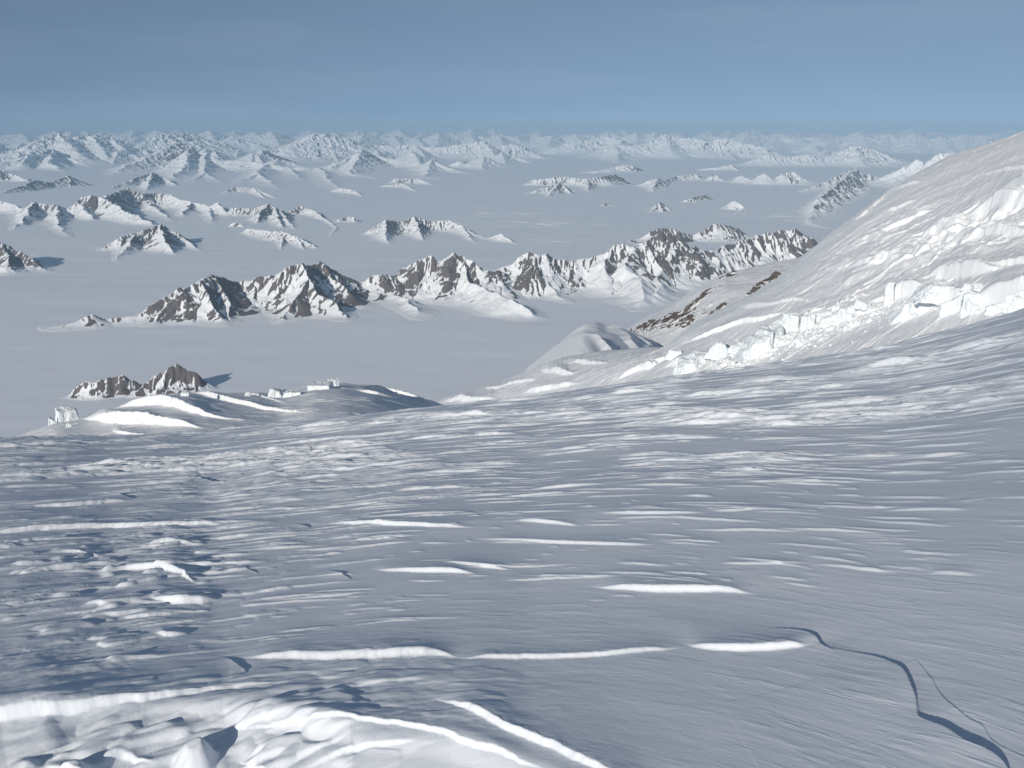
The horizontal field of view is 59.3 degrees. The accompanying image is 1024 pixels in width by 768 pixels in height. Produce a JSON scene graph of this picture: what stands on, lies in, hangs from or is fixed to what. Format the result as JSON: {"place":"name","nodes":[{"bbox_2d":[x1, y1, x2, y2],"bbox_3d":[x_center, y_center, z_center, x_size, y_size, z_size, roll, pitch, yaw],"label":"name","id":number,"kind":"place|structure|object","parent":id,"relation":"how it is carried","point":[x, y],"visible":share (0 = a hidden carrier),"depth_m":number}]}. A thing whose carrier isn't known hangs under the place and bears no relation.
{"place":"outdoors","nodes":[
{"label":"outdoors","id":0,"kind":"place"},
{"bbox_2d":[0,169,32,181],"bbox_3d":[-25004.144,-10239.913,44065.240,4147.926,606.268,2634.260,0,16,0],"label":"mountain","id":1,"kind":"structure","parent":0,"point":[5,176],"depth_m":43711.23},
{"bbox_2d":[0,242,57,275],"bbox_3d":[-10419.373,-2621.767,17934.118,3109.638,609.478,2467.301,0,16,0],"label":"mountain","id":2,"kind":"structure","parent":0,"point":[13,262],"depth_m":17628.82},
{"bbox_2d":[0,149,92,170],"bbox_3d":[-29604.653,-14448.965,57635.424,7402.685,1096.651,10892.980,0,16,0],"label":"mountain","id":3,"kind":"structure","parent":0,"point":[49,160],"depth_m":56100.33},
{"bbox_2d":[0,176,95,194],"bbox_3d":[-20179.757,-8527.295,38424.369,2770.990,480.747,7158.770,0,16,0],"label":"mountain","id":4,"kind":"structure","parent":0,"point":[60,183],"depth_m":38919.41},
{"bbox_2d":[58,375,141,400],"bbox_3d":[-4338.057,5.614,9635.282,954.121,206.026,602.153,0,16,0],"label":"mountain","id":5,"kind":"structure","parent":0,"point":[118,387],"depth_m":9539.06},
{"bbox_2d":[0,188,233,237],"bbox_3d":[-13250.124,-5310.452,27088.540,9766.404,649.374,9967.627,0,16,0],"label":"mountain","id":6,"kind":"structure","parent":0,"point":[124,206],"depth_m":27821.57},
{"bbox_2d":[0,142,237,170],"bbox_3d":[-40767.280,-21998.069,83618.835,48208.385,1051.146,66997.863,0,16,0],"label":"mountain","id":7,"kind":"structure","parent":0,"point":[122,158],"depth_m":62559.15},
{"bbox_2d":[0,130,241,145],"bbox_3d":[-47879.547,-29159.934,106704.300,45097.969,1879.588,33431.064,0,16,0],"label":"mountain","id":8,"kind":"structure","parent":0,"point":[210,135],"depth_m":104558.23},
{"bbox_2d":[0,132,249,166],"bbox_3d":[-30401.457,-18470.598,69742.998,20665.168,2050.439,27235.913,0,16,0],"label":"mountain","id":9,"kind":"structure","parent":0,"point":[94,150],"depth_m":65836.11},
{"bbox_2d":[103,172,180,190],"bbox_3d":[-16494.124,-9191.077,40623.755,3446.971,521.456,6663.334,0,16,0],"label":"mountain","id":10,"kind":"structure","parent":0,"point":[151,181],"depth_m":40488.81},
{"bbox_2d":[95,224,203,261],"bbox_3d":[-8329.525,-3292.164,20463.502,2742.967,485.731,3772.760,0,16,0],"label":"mountain","id":11,"kind":"structure","parent":0,"point":[162,239],"depth_m":20593.92},
{"bbox_2d":[123,364,219,397],"bbox_3d":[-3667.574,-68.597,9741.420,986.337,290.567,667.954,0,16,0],"label":"mountain","id":12,"kind":"structure","parent":0,"point":[177,378],"depth_m":9683.65},
{"bbox_2d":[0,129,432,138],"bbox_3d":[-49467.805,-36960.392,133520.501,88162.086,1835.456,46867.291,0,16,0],"label":"mountain","id":13,"kind":"structure","parent":0,"point":[377,134],"depth_m":135017.08},
{"bbox_2d":[36,261,404,332],"bbox_3d":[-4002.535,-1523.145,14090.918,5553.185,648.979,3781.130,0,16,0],"label":"mountain","id":14,"kind":"structure","parent":0,"point":[320,290],"depth_m":13562.46},
{"bbox_2d":[15,383,441,436],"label":"crevassed ridge","id":15,"kind":"structure","parent":0,"point":[198,411],"depth_m":159.06},
{"bbox_2d":[48,417,55,425],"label":"serac","id":16,"kind":"object","parent":15,"relation":"on","point":[51,421],"visible":0.57,"depth_m":227.36},
{"bbox_2d":[55,406,78,422],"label":"serac","id":17,"kind":"object","parent":15,"relation":"on","point":[64,414],"visible":0.65,"depth_m":229.93},
{"bbox_2d":[181,390,189,395],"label":"serac","id":18,"kind":"object","parent":15,"relation":"on","point":[185,393],"visible":0.72,"depth_m":175.90},
{"bbox_2d":[268,388,285,397],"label":"serac","id":19,"kind":"object","parent":15,"relation":"on","point":[274,392],"visible":0.51,"depth_m":183.53},
{"bbox_2d":[282,390,300,397],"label":"serac","id":20,"kind":"object","parent":15,"relation":"on","point":[288,393],"visible":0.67,"depth_m":180.93},
{"bbox_2d":[307,381,333,390],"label":"serac","id":21,"kind":"object","parent":15,"relation":"on","point":[316,385],"visible":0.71,"depth_m":200.66},
{"bbox_2d":[327,378,338,385],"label":"serac","id":22,"kind":"object","parent":15,"relation":"on","point":[335,381],"visible":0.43,"depth_m":213.53},
{"bbox_2d":[227,222,244,226],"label":"mountain","id":23,"kind":"structure","parent":0,"point":[235,224],"depth_m":24914.40},
{"bbox_2d":[217,187,279,198],"bbox_3d":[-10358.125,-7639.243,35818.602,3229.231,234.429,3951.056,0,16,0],"label":"mountain","id":24,"kind":"structure","parent":0,"point":[256,192],"depth_m":36579.64},
{"bbox_2d":[220,203,298,228],"bbox_3d":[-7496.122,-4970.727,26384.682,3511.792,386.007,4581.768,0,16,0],"label":"mountain","id":25,"kind":"structure","parent":0,"point":[273,216],"depth_m":26818.77},
{"bbox_2d":[238,228,320,249],"bbox_3d":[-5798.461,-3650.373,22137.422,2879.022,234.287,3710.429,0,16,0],"label":"mountain","id":26,"kind":"structure","parent":0,"point":[282,240],"depth_m":21849.71},
{"bbox_2d":[99,142,473,194],"bbox_3d":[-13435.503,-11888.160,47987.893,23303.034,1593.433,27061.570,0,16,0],"label":"mountain","id":27,"kind":"structure","parent":0,"point":[186,163],"depth_m":51188.85},
{"bbox_2d":[217,133,397,162],"bbox_3d":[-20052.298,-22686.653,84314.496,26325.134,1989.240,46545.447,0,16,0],"label":"mountain","id":28,"kind":"structure","parent":0,"point":[315,148],"depth_m":68885.05},
{"bbox_2d":[288,206,362,236],"bbox_3d":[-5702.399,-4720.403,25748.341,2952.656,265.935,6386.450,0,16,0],"label":"mountain","id":29,"kind":"structure","parent":0,"point":[304,211],"depth_m":26550.04},
{"bbox_2d":[329,188,364,196],"bbox_3d":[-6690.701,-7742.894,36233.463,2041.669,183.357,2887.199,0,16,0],"label":"mountain","id":30,"kind":"structure","parent":0,"point":[345,190],"depth_m":36442.51},
{"bbox_2d":[220,143,537,170],"bbox_3d":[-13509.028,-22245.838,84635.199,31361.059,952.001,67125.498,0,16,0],"label":"mountain","id":31,"kind":"structure","parent":0,"point":[500,161],"depth_m":60441.90},
{"bbox_2d":[239,131,564,146],"bbox_3d":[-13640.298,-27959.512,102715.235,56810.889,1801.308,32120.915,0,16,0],"label":"mountain","id":32,"kind":"structure","parent":0,"point":[269,138],"depth_m":99497.66},
{"bbox_2d":[380,178,434,191],"bbox_3d":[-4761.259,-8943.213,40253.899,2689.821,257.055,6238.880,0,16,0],"label":"mountain","id":33,"kind":"structure","parent":0,"point":[400,183],"depth_m":41954.83},
{"bbox_2d":[360,216,520,244],"bbox_3d":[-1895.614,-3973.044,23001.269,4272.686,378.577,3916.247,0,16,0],"label":"mountain","id":34,"kind":"structure","parent":0,"point":[387,232],"depth_m":23167.99},
{"bbox_2d":[362,252,550,321],"bbox_3d":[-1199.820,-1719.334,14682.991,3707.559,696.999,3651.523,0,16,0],"label":"mountain","id":35,"kind":"structure","parent":0,"point":[459,283],"depth_m":14635.54},
{"bbox_2d":[449,161,467,166],"bbox_3d":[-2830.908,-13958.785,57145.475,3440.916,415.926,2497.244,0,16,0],"label":"mountain","id":36,"kind":"structure","parent":0,"point":[457,163],"depth_m":56889.42},
{"bbox_2d":[365,141,559,161],"bbox_3d":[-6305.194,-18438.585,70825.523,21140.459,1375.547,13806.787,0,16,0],"label":"mountain","id":37,"kind":"structure","parent":0,"point":[478,149],"depth_m":70779.44},
{"bbox_2d":[0,308,1023,767],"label":"snow slope","id":38,"kind":"structure","parent":0,"point":[812,562],"depth_m":13.29},
{"bbox_2d":[0,127,1023,436],"bbox_3d":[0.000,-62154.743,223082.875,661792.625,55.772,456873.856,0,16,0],"label":"ice plain","id":39,"kind":"structure","parent":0,"point":[448,351],"depth_m":19116.66},
{"bbox_2d":[0,0,1023,127],"label":"sky","id":40,"kind":"structure","parent":0,"point":[64,63]},
{"bbox_2d":[495,252,586,303],"bbox_3d":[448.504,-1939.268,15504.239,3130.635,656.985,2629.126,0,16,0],"label":"mountain","id":41,"kind":"structure","parent":0,"point":[544,277],"depth_m":15320.52},
{"bbox_2d":[521,174,632,196],"bbox_3d":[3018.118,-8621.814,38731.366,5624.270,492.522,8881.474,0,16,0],"label":"mountain","id":42,"kind":"structure","parent":0,"point":[557,186],"depth_m":40600.19},
{"bbox_2d":[524,322,658,371],"bbox_3d":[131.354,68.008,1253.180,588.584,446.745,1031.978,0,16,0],"label":"snow dome","id":43,"kind":"structure","parent":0,"point":[593,337],"depth_m":1043.24},
{"bbox_2d":[582,164,647,173],"bbox_3d":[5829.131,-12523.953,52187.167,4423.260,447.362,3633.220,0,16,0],"label":"mountain","id":44,"kind":"structure","parent":0,"point":[629,168],"depth_m":51814.76},
{"bbox_2d":[644,202,673,212],"bbox_3d":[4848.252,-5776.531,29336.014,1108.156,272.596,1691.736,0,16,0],"label":"mountain","id":45,"kind":"structure","parent":0,"point":[658,207],"depth_m":29226.21},
{"bbox_2d":[538,134,786,159],"bbox_3d":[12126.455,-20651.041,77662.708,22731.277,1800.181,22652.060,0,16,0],"label":"mountain","id":46,"kind":"structure","parent":0,"point":[665,147],"depth_m":72468.60},
{"bbox_2d":[636,173,704,192],"bbox_3d":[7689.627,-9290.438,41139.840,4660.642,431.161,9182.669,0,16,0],"label":"mountain","id":47,"kind":"structure","parent":0,"point":[656,184],"depth_m":40190.18},
{"bbox_2d":[626,224,753,243],"bbox_3d":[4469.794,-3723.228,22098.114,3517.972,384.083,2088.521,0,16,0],"label":"mountain","id":48,"kind":"structure","parent":0,"point":[715,233],"depth_m":21969.52},
{"bbox_2d":[573,228,817,311],"bbox_3d":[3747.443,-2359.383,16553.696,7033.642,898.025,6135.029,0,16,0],"label":"mountain","id":49,"kind":"structure","parent":0,"point":[661,269],"depth_m":15893.11},
{"bbox_2d":[523,131,872,149],"bbox_3d":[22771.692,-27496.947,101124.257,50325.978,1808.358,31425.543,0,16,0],"label":"mountain","id":50,"kind":"structure","parent":0,"point":[776,141],"depth_m":98657.94},
{"bbox_2d":[680,195,715,201],"bbox_3d":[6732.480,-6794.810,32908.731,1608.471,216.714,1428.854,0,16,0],"label":"mountain","id":51,"kind":"structure","parent":0,"point":[700,198],"depth_m":32739.03},
{"bbox_2d":[407,128,1019,138],"bbox_3d":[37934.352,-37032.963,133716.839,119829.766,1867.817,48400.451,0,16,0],"label":"mountain","id":52,"kind":"structure","parent":0,"point":[730,133],"depth_m":133043.97},
{"bbox_2d":[702,174,724,181],"bbox_3d":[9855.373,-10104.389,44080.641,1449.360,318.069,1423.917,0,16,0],"label":"mountain","id":53,"kind":"structure","parent":0,"point":[713,178],"depth_m":43810.98},
{"bbox_2d":[695,165,742,170],"bbox_3d":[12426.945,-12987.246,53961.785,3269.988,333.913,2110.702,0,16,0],"label":"mountain","id":54,"kind":"structure","parent":0,"point":[728,168],"depth_m":53516.48},
{"bbox_2d":[627,246,814,346],"bbox_3d":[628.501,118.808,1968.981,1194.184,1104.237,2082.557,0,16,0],"label":"rocky spur","id":55,"kind":"structure","parent":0,"point":[666,326],"depth_m":1415.10},
{"bbox_2d":[532,143,912,162],"bbox_3d":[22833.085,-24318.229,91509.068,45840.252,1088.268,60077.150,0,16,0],"label":"mountain","id":56,"kind":"structure","parent":0,"point":[816,151],"depth_m":68160.23},
{"bbox_2d":[436,131,1023,404],"bbox_3d":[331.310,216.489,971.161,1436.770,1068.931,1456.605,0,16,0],"label":"icefall slope","id":57,"kind":"structure","parent":0,"point":[957,219],"depth_m":516.61},
{"bbox_2d":[639,359,659,369],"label":"serac","id":58,"kind":"object","parent":57,"relation":"on","point":[648,364],"visible":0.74,"depth_m":572.70},
{"bbox_2d":[664,349,682,360],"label":"serac","id":59,"kind":"object","parent":57,"relation":"on","point":[671,354],"visible":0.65,"depth_m":551.50},
{"bbox_2d":[672,350,707,374],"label":"serac","id":60,"kind":"object","parent":57,"relation":"on","point":[693,360],"visible":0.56,"depth_m":508.49},
{"bbox_2d":[703,341,729,360],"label":"serac","id":61,"kind":"object","parent":57,"relation":"on","point":[717,351],"visible":0.84,"depth_m":497.21},
{"bbox_2d":[728,340,744,354],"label":"serac","id":62,"kind":"object","parent":57,"relation":"on","point":[734,349],"visible":0.62,"depth_m":493.05},
{"bbox_2d":[735,323,783,362],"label":"serac","id":63,"kind":"object","parent":57,"relation":"on","point":[758,342],"visible":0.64,"depth_m":463.67},
{"bbox_2d":[772,320,781,324],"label":"serac","id":64,"kind":"object","parent":57,"relation":"on","point":[778,321],"visible":0.23,"depth_m":494.26},
{"bbox_2d":[773,333,796,346],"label":"serac","id":65,"kind":"object","parent":57,"relation":"on","point":[778,341],"visible":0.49,"depth_m":459.73},
{"bbox_2d":[781,312,801,334],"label":"serac","id":66,"kind":"object","parent":57,"relation":"on","point":[791,322],"visible":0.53,"depth_m":470.63},
{"bbox_2d":[796,337,806,346],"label":"serac","id":67,"kind":"object","parent":57,"relation":"on","point":[800,341],"visible":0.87,"depth_m":442.17},
{"bbox_2d":[800,314,809,331],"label":"serac","id":68,"kind":"object","parent":57,"relation":"on","point":[804,322],"visible":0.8,"depth_m":459.76},
{"bbox_2d":[806,314,815,329],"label":"serac","id":69,"kind":"object","parent":57,"relation":"on","point":[811,321],"visible":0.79,"depth_m":458.49},
{"bbox_2d":[819,313,840,328],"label":"serac","id":70,"kind":"object","parent":57,"relation":"on","point":[828,320],"visible":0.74,"depth_m":442.98},
{"bbox_2d":[837,306,847,322],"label":"serac","id":71,"kind":"object","parent":57,"relation":"on","point":[843,311],"visible":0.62,"depth_m":439.29},
{"bbox_2d":[672,300,1018,371],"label":"ice rubble","id":72,"kind":"object","parent":57,"relation":"on","point":[836,324],"visible":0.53,"depth_m":436.49},
{"bbox_2d":[846,313,852,320],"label":"serac","id":73,"kind":"object","parent":57,"relation":"on","point":[849,316],"visible":0.92,"depth_m":433.92},
{"bbox_2d":[854,299,870,310],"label":"serac","id":74,"kind":"object","parent":57,"relation":"on","point":[862,305],"visible":1,"depth_m":429.14},
{"bbox_2d":[884,282,894,305],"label":"serac","id":75,"kind":"object","parent":57,"relation":"on","point":[889,294],"visible":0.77,"depth_m":422.49},
{"bbox_2d":[887,292,916,324],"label":"serac","id":76,"kind":"object","parent":57,"relation":"on","point":[901,314],"visible":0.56,"depth_m":394.20},
{"bbox_2d":[909,298,931,314],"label":"serac","id":77,"kind":"object","parent":57,"relation":"on","point":[919,308],"visible":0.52,"depth_m":389.85},
{"bbox_2d":[913,283,954,306],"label":"serac","id":78,"kind":"object","parent":57,"relation":"on","point":[933,293],"visible":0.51,"depth_m":380.27},
{"bbox_2d":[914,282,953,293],"bbox_3d":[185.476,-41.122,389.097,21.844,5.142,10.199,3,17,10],"label":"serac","id":79,"kind":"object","parent":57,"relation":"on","point":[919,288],"visible":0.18,"depth_m":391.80},
{"bbox_2d":[938,295,963,316],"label":"serac","id":80,"kind":"object","parent":57,"relation":"on","point":[950,306],"visible":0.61,"depth_m":368.40},
{"bbox_2d":[959,283,971,290],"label":"serac","id":81,"kind":"object","parent":57,"relation":"on","point":[966,286],"visible":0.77,"depth_m":368.23},
{"bbox_2d":[959,292,986,317],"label":"serac","id":82,"kind":"object","parent":57,"relation":"on","point":[973,303],"visible":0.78,"depth_m":356.49},
{"bbox_2d":[971,283,981,291],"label":"serac","id":83,"kind":"object","parent":57,"relation":"on","point":[976,287],"visible":0.88,"depth_m":362.92},
{"bbox_2d":[984,302,1005,315],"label":"serac","id":84,"kind":"object","parent":57,"relation":"on","point":[994,309],"visible":0.48,"depth_m":344.44},
{"bbox_2d":[1002,290,1023,313],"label":"serac","id":85,"kind":"object","parent":57,"relation":"on","point":[1014,302],"visible":0.75,"depth_m":336.49},
{"bbox_2d":[718,201,750,215],"bbox_3d":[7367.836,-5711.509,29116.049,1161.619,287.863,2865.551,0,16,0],"label":"mountain","id":86,"kind":"structure","parent":0,"point":[733,205],"depth_m":29728.82},
{"bbox_2d":[721,171,817,185],"bbox_3d":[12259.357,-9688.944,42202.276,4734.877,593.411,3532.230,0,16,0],"label":"mountain","id":87,"kind":"structure","parent":0,"point":[793,178],"depth_m":41565.77},
{"bbox_2d":[730,145,910,167],"bbox_3d":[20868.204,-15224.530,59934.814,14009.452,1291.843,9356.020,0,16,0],"label":"mountain","id":88,"kind":"structure","parent":0,"point":[853,156],"depth_m":58661.93},
{"bbox_2d":[794,168,880,228],"bbox_3d":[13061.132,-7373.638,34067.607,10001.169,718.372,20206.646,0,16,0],"label":"mountain","id":89,"kind":"structure","parent":0,"point":[836,195],"depth_m":32755.18},
{"bbox_2d":[773,133,1006,154],"bbox_3d":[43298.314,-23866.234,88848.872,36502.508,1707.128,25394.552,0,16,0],"label":"mountain","id":90,"kind":"structure","parent":0,"point":[911,144],"depth_m":86280.89},
{"bbox_2d":[866,152,954,188],"bbox_3d":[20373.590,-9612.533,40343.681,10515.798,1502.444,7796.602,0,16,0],"label":"mountain","id":91,"kind":"structure","parent":0,"point":[890,180],"depth_m":40305.63}
]}

